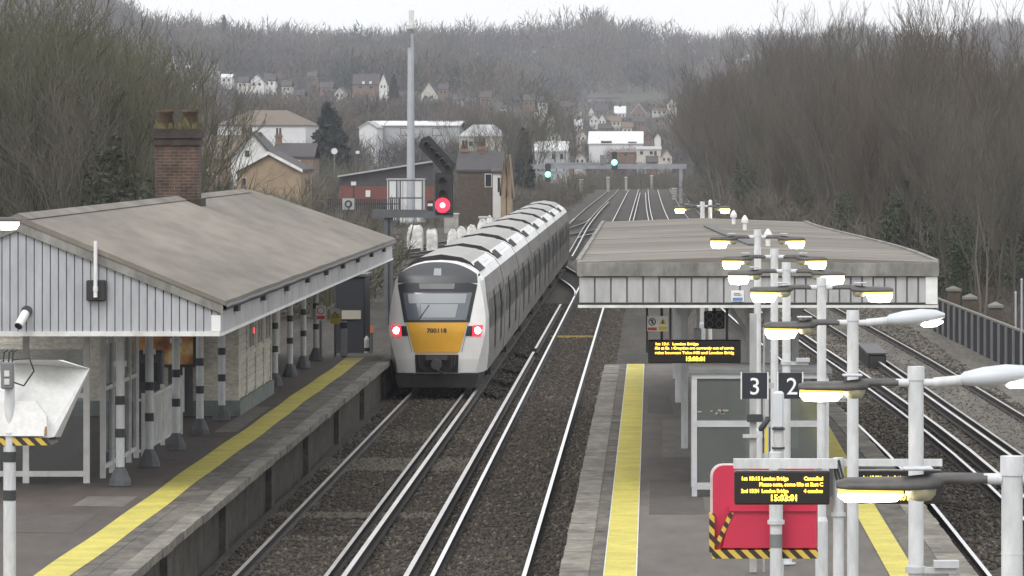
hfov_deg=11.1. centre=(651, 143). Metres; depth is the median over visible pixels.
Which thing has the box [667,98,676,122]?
house
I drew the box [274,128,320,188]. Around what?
terrace house
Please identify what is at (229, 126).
deciduous tree
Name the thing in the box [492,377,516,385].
trackside cable
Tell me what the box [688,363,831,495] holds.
waiting shelter
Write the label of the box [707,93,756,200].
deciduous tree
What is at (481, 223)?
bulk bag
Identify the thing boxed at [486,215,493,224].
bulk bag
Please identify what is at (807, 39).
deciduous tree
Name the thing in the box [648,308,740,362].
departure board
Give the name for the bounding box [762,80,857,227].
deciduous tree
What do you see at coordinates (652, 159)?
house
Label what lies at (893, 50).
ivy clad tree
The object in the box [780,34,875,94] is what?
deciduous tree
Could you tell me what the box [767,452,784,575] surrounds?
mirror post
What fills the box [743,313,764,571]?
pole cluster
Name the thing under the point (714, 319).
platform repeater
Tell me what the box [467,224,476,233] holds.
bulk bag
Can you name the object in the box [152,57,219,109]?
deciduous tree
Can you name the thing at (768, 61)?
deciduous tree
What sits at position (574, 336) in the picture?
yellow marker
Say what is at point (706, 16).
sky
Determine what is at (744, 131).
deciduous tree
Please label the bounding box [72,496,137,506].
tarmac patch
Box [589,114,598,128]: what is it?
house
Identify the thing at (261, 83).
house
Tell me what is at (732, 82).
deciduous tree
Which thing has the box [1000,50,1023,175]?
deciduous tree
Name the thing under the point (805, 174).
deciduous tree
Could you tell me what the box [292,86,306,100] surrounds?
house
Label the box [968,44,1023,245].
deciduous tree
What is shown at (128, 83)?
deciduous tree
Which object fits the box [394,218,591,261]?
railway track
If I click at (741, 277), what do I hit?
lamp post
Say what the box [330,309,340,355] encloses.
warning sign
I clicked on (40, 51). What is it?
ivy clad tree
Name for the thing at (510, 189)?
gable wall
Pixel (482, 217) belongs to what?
lineside cabinet
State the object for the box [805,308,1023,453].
pale ballast
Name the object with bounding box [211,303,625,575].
ballast stones
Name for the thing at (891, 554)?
tactile strip
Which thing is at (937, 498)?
departure board
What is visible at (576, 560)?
platform coping
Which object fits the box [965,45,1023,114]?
deciduous tree
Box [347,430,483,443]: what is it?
pale stones
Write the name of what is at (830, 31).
deciduous tree
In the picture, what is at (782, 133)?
deciduous tree
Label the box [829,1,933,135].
deciduous tree
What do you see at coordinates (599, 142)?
warehouse
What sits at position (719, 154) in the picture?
ivy clad tree
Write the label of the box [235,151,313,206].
house
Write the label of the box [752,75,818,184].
deciduous tree
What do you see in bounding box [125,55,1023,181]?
woodland
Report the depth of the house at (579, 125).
1500.20 m
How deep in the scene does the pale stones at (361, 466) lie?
118.96 m
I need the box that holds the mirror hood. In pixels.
[0,360,89,445]
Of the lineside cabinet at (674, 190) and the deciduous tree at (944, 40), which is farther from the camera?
the lineside cabinet at (674, 190)
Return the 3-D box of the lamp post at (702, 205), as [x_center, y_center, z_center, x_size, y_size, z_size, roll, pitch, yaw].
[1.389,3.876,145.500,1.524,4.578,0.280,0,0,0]
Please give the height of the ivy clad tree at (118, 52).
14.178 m
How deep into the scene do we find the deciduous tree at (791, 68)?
518.84 m
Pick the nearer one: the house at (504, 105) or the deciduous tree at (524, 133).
the deciduous tree at (524, 133)
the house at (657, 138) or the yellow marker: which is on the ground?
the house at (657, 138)
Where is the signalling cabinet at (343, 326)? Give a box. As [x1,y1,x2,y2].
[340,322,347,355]
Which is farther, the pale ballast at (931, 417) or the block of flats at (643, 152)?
the block of flats at (643, 152)
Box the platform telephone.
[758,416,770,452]
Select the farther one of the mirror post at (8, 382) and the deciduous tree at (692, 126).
the deciduous tree at (692, 126)
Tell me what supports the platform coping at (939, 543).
on the platform wall
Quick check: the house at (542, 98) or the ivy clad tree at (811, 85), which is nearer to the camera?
the ivy clad tree at (811, 85)
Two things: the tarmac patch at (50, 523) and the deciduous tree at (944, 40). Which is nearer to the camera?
the tarmac patch at (50, 523)
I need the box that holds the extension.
[491,168,501,220]
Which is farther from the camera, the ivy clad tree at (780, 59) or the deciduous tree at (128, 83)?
the ivy clad tree at (780, 59)
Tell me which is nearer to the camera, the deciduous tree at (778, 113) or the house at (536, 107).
the deciduous tree at (778, 113)
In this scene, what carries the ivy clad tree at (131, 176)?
on the ground
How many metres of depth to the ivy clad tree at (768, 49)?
627.54 m
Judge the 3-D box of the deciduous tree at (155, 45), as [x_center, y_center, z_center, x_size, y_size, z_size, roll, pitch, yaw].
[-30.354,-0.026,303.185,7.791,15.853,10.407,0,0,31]
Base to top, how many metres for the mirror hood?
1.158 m
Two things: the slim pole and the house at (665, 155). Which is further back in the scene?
the house at (665, 155)
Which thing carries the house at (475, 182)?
on the ground
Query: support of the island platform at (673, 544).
on the platform wall
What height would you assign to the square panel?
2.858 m
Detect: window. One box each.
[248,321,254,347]
[257,318,262,343]
[265,314,270,339]
[400,128,406,135]
[432,128,441,135]
[485,174,491,186]
[601,141,611,144]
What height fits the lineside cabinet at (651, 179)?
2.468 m
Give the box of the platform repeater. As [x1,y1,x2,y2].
[704,308,724,328]
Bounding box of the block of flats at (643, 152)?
[636,146,661,172]
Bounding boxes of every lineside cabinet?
[444,213,459,232]
[478,216,487,220]
[606,177,609,191]
[624,177,627,190]
[650,175,652,187]
[672,188,676,199]
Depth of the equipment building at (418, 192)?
506.00 m
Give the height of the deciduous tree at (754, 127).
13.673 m
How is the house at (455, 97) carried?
on the ground
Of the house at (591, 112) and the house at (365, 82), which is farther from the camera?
the house at (591, 112)
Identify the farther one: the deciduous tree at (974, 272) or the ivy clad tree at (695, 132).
the ivy clad tree at (695, 132)
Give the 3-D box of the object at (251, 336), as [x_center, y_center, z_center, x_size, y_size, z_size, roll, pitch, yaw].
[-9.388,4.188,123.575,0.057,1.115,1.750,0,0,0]
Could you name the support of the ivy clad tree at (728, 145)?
on the ground
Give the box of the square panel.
[342,198,353,213]
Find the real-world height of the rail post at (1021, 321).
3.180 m
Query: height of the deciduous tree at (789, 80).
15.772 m
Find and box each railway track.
[222,189,618,575]
[393,241,446,253]
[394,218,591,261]
[403,189,640,575]
[557,263,579,298]
[570,229,595,240]
[645,189,1023,575]
[669,190,1023,457]
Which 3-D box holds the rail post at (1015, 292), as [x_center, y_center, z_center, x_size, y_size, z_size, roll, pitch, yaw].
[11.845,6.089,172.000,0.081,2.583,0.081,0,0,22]
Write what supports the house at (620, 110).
on the ground
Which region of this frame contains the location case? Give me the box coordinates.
[859,343,887,368]
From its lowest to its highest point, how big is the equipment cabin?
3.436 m
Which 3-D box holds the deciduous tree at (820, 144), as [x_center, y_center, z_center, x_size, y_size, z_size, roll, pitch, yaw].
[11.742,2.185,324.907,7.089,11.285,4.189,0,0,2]
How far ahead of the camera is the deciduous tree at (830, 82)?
351.88 m
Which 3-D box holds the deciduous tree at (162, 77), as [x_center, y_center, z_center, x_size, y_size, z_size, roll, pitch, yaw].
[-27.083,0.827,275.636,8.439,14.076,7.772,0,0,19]
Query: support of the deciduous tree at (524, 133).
on the ground
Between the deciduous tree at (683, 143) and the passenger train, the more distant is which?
the deciduous tree at (683, 143)
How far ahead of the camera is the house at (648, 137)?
1300.00 m
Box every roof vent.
[730,210,736,223]
[741,215,747,229]
[764,229,771,245]
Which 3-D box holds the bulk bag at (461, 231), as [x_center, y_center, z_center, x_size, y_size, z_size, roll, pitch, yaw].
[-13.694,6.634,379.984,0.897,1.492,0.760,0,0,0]
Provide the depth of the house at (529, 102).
1500.00 m
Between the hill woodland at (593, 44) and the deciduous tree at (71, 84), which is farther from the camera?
the hill woodland at (593, 44)
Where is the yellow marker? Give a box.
[552,336,593,337]
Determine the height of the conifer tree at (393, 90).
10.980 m
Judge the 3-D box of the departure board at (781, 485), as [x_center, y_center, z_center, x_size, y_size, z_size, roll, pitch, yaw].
[1.513,3.828,59.907,1.178,0.516,0.226,0,0,0]
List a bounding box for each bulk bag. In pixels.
[407,225,423,250]
[426,228,437,250]
[447,228,457,243]
[457,226,466,238]
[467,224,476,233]
[477,219,486,228]
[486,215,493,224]
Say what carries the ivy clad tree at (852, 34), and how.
on the ground
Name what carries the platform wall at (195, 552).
on the ballast at (633, 340)
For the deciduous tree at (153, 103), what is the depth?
210.95 m
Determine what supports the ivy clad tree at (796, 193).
on the ground
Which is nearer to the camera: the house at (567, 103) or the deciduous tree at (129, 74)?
the deciduous tree at (129, 74)
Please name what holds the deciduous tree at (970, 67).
on the ground
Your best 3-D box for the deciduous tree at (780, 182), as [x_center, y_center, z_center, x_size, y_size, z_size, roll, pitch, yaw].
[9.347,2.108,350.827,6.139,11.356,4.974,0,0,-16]
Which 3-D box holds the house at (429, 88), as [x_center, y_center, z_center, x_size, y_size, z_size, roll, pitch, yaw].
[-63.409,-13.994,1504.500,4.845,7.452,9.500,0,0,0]
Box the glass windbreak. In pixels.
[0,336,138,482]
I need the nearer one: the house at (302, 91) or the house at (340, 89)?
the house at (302, 91)
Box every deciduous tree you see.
[0,0,92,61]
[0,0,102,214]
[0,0,115,210]
[0,0,115,216]
[0,0,152,214]
[0,0,177,216]
[0,1,146,215]
[0,4,177,212]
[0,15,99,216]
[0,22,70,209]
[0,29,185,212]
[0,30,157,214]
[0,36,144,216]
[0,38,246,210]
[0,69,57,216]
[1,0,33,214]
[2,0,145,79]
[2,0,168,212]
[3,13,216,212]
[7,0,75,56]
[8,0,117,65]
[8,29,117,84]
[14,29,200,107]
[16,21,154,206]
[23,0,133,77]
[44,25,163,204]
[49,62,219,202]
[59,19,212,200]
[65,45,251,202]
[83,25,167,98]
[104,6,185,108]
[105,55,203,173]
[110,24,212,145]
[118,71,272,187]
[139,59,259,188]
[145,53,286,191]
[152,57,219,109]
[434,108,540,169]
[451,116,499,160]
[464,95,542,191]
[491,82,570,175]
[517,88,589,186]
[661,42,737,218]
[669,83,707,177]
[669,134,697,169]
[672,63,742,203]
[676,70,725,208]
[678,76,746,205]
[685,45,760,217]
[686,73,754,199]
[686,97,704,180]
[699,34,774,132]
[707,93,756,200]
[716,93,781,171]
[717,69,803,214]
[723,74,777,176]
[725,99,764,178]
[727,34,774,128]
[730,91,799,202]
[730,107,813,208]
[738,47,783,170]
[739,82,810,197]
[742,30,814,188]
[742,44,815,143]
[744,95,823,215]
[745,80,817,206]
[748,85,818,195]
[752,57,812,188]
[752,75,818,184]
[761,27,814,86]
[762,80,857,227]
[763,35,861,225]
[764,42,817,110]
[770,63,812,189]
[773,0,882,98]
[773,48,856,96]
[776,28,824,70]
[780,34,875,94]
[780,41,851,189]
[783,11,893,111]
[784,63,841,187]
[784,99,875,225]
[785,89,857,213]
[788,96,858,221]
[792,47,886,215]
[799,25,886,120]
[801,22,901,201]
[815,45,944,238]
[824,50,931,237]
[827,122,930,236]
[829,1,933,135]
[845,27,919,179]
[849,13,969,199]
[869,0,1012,165]
[876,0,999,121]
[899,96,1018,256]
[912,124,1010,309]
[919,101,1023,314]
[921,0,1023,252]
[935,17,1023,175]
[964,104,1023,320]
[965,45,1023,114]
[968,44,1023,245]
[970,105,1023,295]
[972,0,1023,287]
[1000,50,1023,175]
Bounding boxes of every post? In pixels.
[0,217,19,229]
[1,349,34,575]
[364,336,369,352]
[675,202,729,339]
[710,230,804,457]
[722,249,826,451]
[728,262,844,564]
[750,277,892,575]
[764,309,944,575]
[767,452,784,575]
[772,391,784,575]
[798,364,1023,575]
[831,457,941,575]
[836,455,1023,575]
[1014,291,1016,326]
[1021,278,1022,364]
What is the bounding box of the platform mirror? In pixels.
[709,463,817,558]
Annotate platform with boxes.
[0,189,395,575]
[588,364,947,575]
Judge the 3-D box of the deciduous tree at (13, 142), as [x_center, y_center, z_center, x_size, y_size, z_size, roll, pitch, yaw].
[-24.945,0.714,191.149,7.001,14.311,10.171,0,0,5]
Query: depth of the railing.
107.77 m
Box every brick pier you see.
[946,286,961,304]
[962,294,977,311]
[988,302,1003,321]
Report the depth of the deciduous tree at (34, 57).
197.73 m
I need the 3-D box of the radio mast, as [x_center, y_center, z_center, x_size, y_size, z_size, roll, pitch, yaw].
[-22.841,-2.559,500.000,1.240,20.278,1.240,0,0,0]
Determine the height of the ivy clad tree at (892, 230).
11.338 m
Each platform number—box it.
[741,372,773,398]
[777,372,802,398]
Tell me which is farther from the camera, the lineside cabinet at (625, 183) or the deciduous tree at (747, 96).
the lineside cabinet at (625, 183)
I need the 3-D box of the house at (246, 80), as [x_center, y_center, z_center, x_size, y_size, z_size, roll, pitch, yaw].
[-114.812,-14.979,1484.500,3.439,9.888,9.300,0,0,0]
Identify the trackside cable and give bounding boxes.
[483,389,509,398]
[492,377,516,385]
[502,366,527,373]
[515,351,537,358]
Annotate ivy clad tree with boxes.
[0,7,175,210]
[0,8,118,216]
[7,23,82,211]
[15,26,127,68]
[43,27,266,205]
[118,46,180,107]
[136,31,187,96]
[136,53,199,110]
[136,62,199,117]
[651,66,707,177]
[671,74,729,190]
[673,58,720,173]
[680,61,764,207]
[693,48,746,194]
[697,70,756,191]
[727,72,775,211]
[735,21,786,89]
[744,23,801,100]
[746,26,805,88]
[748,13,819,183]
[751,0,831,178]
[754,76,824,221]
[770,25,860,192]
[774,29,870,199]
[788,0,894,83]
[796,82,892,232]
[825,0,981,227]
[835,70,947,246]
[843,27,981,209]
[860,23,959,137]
[861,13,930,207]
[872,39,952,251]
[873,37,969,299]
[877,0,971,201]
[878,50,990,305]
[878,63,938,222]
[911,33,1023,235]
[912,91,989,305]
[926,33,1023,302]
[958,81,1023,229]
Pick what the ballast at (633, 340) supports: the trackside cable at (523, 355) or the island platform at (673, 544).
the trackside cable at (523, 355)
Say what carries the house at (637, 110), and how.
on the ground
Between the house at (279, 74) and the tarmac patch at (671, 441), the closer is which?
the tarmac patch at (671, 441)
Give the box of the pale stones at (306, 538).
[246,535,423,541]
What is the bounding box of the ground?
[10,23,1023,327]
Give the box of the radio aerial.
[86,241,105,300]
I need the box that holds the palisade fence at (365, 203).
[322,199,399,227]
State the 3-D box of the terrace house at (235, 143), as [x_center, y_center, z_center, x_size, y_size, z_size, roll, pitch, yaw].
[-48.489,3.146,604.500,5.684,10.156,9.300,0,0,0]
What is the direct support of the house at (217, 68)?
on the ground
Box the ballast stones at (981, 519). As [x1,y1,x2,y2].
[743,308,1023,569]
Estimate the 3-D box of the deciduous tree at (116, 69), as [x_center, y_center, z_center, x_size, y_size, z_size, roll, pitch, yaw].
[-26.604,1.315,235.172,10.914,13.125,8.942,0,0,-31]
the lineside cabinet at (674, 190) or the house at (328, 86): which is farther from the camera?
the house at (328, 86)
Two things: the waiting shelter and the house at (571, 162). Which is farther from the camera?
the house at (571, 162)
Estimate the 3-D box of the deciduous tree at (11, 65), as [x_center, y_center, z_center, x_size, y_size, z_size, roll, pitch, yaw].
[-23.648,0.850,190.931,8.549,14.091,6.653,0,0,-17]
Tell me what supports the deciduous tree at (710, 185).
on the ground
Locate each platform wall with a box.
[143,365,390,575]
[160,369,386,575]
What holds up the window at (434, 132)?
in the warehouse at (391, 128)
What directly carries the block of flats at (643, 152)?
on the ground
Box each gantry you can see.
[373,136,455,324]
[527,152,685,203]
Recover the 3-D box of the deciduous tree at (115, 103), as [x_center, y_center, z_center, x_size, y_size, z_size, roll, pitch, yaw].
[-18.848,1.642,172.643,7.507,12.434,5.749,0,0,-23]
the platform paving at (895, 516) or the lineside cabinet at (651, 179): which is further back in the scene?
the lineside cabinet at (651, 179)
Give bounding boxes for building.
[0,110,279,415]
[386,178,425,222]
[609,150,635,171]
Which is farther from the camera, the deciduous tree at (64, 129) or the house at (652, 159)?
the house at (652, 159)
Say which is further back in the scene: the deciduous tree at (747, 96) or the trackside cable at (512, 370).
the deciduous tree at (747, 96)
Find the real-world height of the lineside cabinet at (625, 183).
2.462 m
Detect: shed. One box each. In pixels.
[358,121,383,164]
[459,125,507,154]
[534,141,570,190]
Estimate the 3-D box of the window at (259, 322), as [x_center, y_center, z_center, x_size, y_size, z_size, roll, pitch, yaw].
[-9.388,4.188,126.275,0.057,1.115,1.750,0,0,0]
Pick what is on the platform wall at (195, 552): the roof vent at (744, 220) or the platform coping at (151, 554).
the platform coping at (151, 554)
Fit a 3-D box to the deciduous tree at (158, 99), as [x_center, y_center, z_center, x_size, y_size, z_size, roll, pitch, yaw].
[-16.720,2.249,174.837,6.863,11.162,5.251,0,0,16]
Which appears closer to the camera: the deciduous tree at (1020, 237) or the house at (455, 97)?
the deciduous tree at (1020, 237)
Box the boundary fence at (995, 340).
[931,297,1023,364]
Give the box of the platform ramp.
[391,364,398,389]
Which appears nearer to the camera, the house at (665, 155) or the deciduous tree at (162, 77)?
the deciduous tree at (162, 77)
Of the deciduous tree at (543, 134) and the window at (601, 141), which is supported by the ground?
the deciduous tree at (543, 134)
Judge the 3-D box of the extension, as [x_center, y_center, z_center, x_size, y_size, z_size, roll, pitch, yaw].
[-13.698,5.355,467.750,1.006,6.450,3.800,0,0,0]
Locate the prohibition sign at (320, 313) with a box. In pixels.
[316,306,325,360]
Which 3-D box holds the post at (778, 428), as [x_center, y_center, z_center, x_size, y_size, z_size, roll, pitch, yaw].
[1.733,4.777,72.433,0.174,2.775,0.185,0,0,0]
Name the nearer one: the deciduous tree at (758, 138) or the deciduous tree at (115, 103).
the deciduous tree at (115, 103)
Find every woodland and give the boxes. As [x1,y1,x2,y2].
[0,0,1023,162]
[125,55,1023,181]
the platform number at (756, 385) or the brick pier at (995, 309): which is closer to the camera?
the platform number at (756, 385)
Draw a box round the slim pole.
[708,200,711,339]
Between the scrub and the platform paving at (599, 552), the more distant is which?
the scrub
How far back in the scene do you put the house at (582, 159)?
980.00 m
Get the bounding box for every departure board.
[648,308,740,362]
[733,458,836,504]
[859,469,941,503]
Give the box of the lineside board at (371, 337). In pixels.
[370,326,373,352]
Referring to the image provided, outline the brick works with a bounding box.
[337,161,439,210]
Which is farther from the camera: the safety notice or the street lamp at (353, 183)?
the street lamp at (353, 183)
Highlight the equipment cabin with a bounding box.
[334,272,372,352]
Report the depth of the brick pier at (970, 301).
204.76 m
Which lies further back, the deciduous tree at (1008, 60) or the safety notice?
the deciduous tree at (1008, 60)
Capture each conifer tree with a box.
[221,15,227,42]
[311,101,353,176]
[387,75,399,100]
[514,127,535,191]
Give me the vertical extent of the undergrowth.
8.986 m
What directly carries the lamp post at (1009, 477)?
on the island platform at (673, 544)
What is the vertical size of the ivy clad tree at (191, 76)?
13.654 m
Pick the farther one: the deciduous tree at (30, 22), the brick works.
the brick works
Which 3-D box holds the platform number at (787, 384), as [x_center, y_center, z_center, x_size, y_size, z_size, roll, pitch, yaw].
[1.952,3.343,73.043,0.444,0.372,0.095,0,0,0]
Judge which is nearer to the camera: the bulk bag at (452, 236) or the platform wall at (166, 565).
the platform wall at (166, 565)
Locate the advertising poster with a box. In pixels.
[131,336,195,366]
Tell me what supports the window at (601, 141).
in the warehouse at (599, 142)
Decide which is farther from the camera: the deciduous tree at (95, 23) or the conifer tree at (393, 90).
the conifer tree at (393, 90)
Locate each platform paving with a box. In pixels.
[71,353,388,575]
[589,365,626,575]
[799,400,947,575]
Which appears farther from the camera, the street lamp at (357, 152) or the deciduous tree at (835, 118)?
the street lamp at (357, 152)
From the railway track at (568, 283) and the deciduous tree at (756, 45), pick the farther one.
the deciduous tree at (756, 45)
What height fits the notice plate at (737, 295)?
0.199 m
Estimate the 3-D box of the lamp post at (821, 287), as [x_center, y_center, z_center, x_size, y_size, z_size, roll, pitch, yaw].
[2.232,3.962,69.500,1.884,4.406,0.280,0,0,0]
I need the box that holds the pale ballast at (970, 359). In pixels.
[841,308,1023,410]
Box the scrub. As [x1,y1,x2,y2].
[201,151,693,319]
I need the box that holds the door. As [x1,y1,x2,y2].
[168,367,192,415]
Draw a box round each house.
[179,60,195,76]
[200,79,211,93]
[202,127,251,185]
[210,62,219,81]
[220,70,234,97]
[230,132,276,187]
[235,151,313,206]
[236,73,250,100]
[250,74,266,98]
[264,69,276,96]
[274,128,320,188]
[277,70,283,97]
[281,76,293,103]
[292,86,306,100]
[307,68,318,96]
[319,78,334,99]
[334,87,347,100]
[352,70,380,104]
[379,73,388,106]
[398,87,406,105]
[420,82,437,102]
[438,80,449,101]
[452,91,463,106]
[456,138,506,225]
[479,87,492,116]
[499,100,507,110]
[523,91,535,122]
[531,105,538,116]
[537,93,547,122]
[547,115,553,140]
[560,97,571,130]
[561,133,575,152]
[570,152,573,175]
[574,117,582,130]
[574,151,586,175]
[576,130,587,152]
[577,110,584,119]
[588,107,593,115]
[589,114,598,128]
[595,101,608,115]
[598,114,605,122]
[598,120,611,130]
[608,113,620,130]
[614,103,625,116]
[622,118,632,130]
[631,104,646,118]
[633,114,644,130]
[644,132,652,145]
[646,151,657,177]
[652,106,666,117]
[654,132,660,145]
[655,118,665,129]
[660,149,672,173]
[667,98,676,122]
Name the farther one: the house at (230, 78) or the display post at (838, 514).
the house at (230, 78)
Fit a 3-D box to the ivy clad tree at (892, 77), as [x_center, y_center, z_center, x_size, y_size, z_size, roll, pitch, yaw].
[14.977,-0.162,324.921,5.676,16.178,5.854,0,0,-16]
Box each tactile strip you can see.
[34,358,362,575]
[604,364,643,575]
[799,399,907,575]
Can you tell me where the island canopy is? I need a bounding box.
[576,218,938,457]
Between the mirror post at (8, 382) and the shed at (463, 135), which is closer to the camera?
the mirror post at (8, 382)
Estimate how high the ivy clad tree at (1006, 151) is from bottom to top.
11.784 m
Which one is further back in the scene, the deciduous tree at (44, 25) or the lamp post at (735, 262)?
the deciduous tree at (44, 25)
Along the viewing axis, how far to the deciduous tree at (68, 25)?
245.52 m
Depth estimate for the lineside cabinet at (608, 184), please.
800.00 m
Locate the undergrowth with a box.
[668,165,1023,329]
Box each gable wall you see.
[499,157,507,217]
[505,154,514,214]
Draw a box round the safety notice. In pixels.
[646,308,671,352]
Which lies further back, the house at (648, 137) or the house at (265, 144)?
the house at (648, 137)
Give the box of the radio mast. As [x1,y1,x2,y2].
[405,10,416,223]
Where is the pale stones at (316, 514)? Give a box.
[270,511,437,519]
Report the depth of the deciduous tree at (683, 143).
694.48 m
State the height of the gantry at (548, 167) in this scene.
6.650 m
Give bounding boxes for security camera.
[14,306,31,328]
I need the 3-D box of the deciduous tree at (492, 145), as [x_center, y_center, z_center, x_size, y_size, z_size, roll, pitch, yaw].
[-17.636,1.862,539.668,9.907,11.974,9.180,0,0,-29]
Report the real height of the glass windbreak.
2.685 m
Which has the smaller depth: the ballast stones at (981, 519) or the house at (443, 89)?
the ballast stones at (981, 519)
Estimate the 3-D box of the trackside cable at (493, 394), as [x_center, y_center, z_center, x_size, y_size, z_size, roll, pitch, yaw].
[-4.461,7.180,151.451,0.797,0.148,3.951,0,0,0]
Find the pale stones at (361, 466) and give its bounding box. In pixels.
[319,457,470,471]
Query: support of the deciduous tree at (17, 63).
on the ground
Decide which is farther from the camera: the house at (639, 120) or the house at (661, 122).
the house at (639, 120)
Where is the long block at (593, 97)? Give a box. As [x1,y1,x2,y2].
[587,94,645,100]
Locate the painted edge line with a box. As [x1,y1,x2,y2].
[603,369,643,575]
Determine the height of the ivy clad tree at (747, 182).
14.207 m
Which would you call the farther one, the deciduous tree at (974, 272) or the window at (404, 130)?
the window at (404, 130)
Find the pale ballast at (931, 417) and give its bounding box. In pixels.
[770,309,1023,492]
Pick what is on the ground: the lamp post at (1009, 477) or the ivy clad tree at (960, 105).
the ivy clad tree at (960, 105)
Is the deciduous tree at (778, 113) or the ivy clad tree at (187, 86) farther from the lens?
the deciduous tree at (778, 113)
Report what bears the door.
in the station building at (249, 383)
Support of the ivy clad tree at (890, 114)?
on the ground
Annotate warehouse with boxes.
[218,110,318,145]
[373,121,466,166]
[588,131,643,162]
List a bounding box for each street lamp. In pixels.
[351,182,355,213]
[356,151,359,171]
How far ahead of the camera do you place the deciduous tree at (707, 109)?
491.77 m
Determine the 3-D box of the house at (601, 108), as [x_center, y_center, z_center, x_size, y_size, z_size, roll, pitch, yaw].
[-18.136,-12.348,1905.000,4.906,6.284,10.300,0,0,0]
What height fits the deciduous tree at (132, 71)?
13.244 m
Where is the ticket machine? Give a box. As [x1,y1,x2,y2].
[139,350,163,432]
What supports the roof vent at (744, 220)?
on the island canopy
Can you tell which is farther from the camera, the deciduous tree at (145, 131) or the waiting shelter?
the deciduous tree at (145, 131)
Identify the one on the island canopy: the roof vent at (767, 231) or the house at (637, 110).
the roof vent at (767, 231)
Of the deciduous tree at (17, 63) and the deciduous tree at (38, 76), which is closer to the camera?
the deciduous tree at (38, 76)
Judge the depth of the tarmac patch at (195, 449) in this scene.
106.00 m
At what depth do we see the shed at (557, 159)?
780.00 m
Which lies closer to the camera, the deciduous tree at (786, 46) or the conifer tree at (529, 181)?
the deciduous tree at (786, 46)
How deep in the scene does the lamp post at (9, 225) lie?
85.90 m
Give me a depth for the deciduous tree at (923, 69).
297.12 m
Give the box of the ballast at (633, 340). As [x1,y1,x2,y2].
[201,186,1023,575]
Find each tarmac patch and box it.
[0,514,95,532]
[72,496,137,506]
[115,440,218,460]
[648,394,673,413]
[649,479,705,513]
[662,420,717,457]
[769,440,812,457]
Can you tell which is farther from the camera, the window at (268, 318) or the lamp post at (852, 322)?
the window at (268, 318)
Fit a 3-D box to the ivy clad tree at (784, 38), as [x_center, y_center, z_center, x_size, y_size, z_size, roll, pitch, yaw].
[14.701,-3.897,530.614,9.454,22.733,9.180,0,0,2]
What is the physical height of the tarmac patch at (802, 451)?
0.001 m
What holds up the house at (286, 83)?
on the ground
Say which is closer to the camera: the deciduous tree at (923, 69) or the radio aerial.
the radio aerial
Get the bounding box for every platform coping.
[110,353,391,575]
[559,364,619,575]
[803,379,978,575]
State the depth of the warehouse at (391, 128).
900.00 m
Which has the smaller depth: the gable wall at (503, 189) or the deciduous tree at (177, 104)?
the deciduous tree at (177, 104)
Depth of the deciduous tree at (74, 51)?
237.44 m
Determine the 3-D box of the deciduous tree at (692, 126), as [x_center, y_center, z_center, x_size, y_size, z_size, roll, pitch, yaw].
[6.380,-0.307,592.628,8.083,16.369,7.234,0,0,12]
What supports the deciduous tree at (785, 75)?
on the ground
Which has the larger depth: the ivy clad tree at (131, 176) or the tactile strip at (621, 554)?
the ivy clad tree at (131, 176)
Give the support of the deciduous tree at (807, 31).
on the ground
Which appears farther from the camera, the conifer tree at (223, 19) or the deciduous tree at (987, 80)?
the conifer tree at (223, 19)
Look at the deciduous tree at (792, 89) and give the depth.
479.96 m
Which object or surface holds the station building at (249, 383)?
on the platform at (220, 264)
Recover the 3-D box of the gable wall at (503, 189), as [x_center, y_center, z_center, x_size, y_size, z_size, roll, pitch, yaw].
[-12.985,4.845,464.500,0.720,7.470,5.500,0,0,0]
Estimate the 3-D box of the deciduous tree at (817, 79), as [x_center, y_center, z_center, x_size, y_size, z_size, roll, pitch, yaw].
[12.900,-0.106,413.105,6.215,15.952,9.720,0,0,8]
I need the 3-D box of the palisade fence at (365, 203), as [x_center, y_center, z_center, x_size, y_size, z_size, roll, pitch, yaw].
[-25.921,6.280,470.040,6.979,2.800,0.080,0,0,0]
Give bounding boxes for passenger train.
[389,200,569,386]
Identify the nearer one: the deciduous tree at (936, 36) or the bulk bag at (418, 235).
the deciduous tree at (936, 36)
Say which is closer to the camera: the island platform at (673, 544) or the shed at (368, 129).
the island platform at (673, 544)
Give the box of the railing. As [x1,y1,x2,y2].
[106,375,182,456]
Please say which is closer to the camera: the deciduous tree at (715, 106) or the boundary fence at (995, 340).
the boundary fence at (995, 340)
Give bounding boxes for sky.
[75,0,1023,59]
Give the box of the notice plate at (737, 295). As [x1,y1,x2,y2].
[731,290,743,301]
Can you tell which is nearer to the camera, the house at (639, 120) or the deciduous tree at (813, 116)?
the deciduous tree at (813, 116)
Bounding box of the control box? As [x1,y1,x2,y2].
[694,308,700,339]
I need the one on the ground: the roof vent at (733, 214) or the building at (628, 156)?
the building at (628, 156)

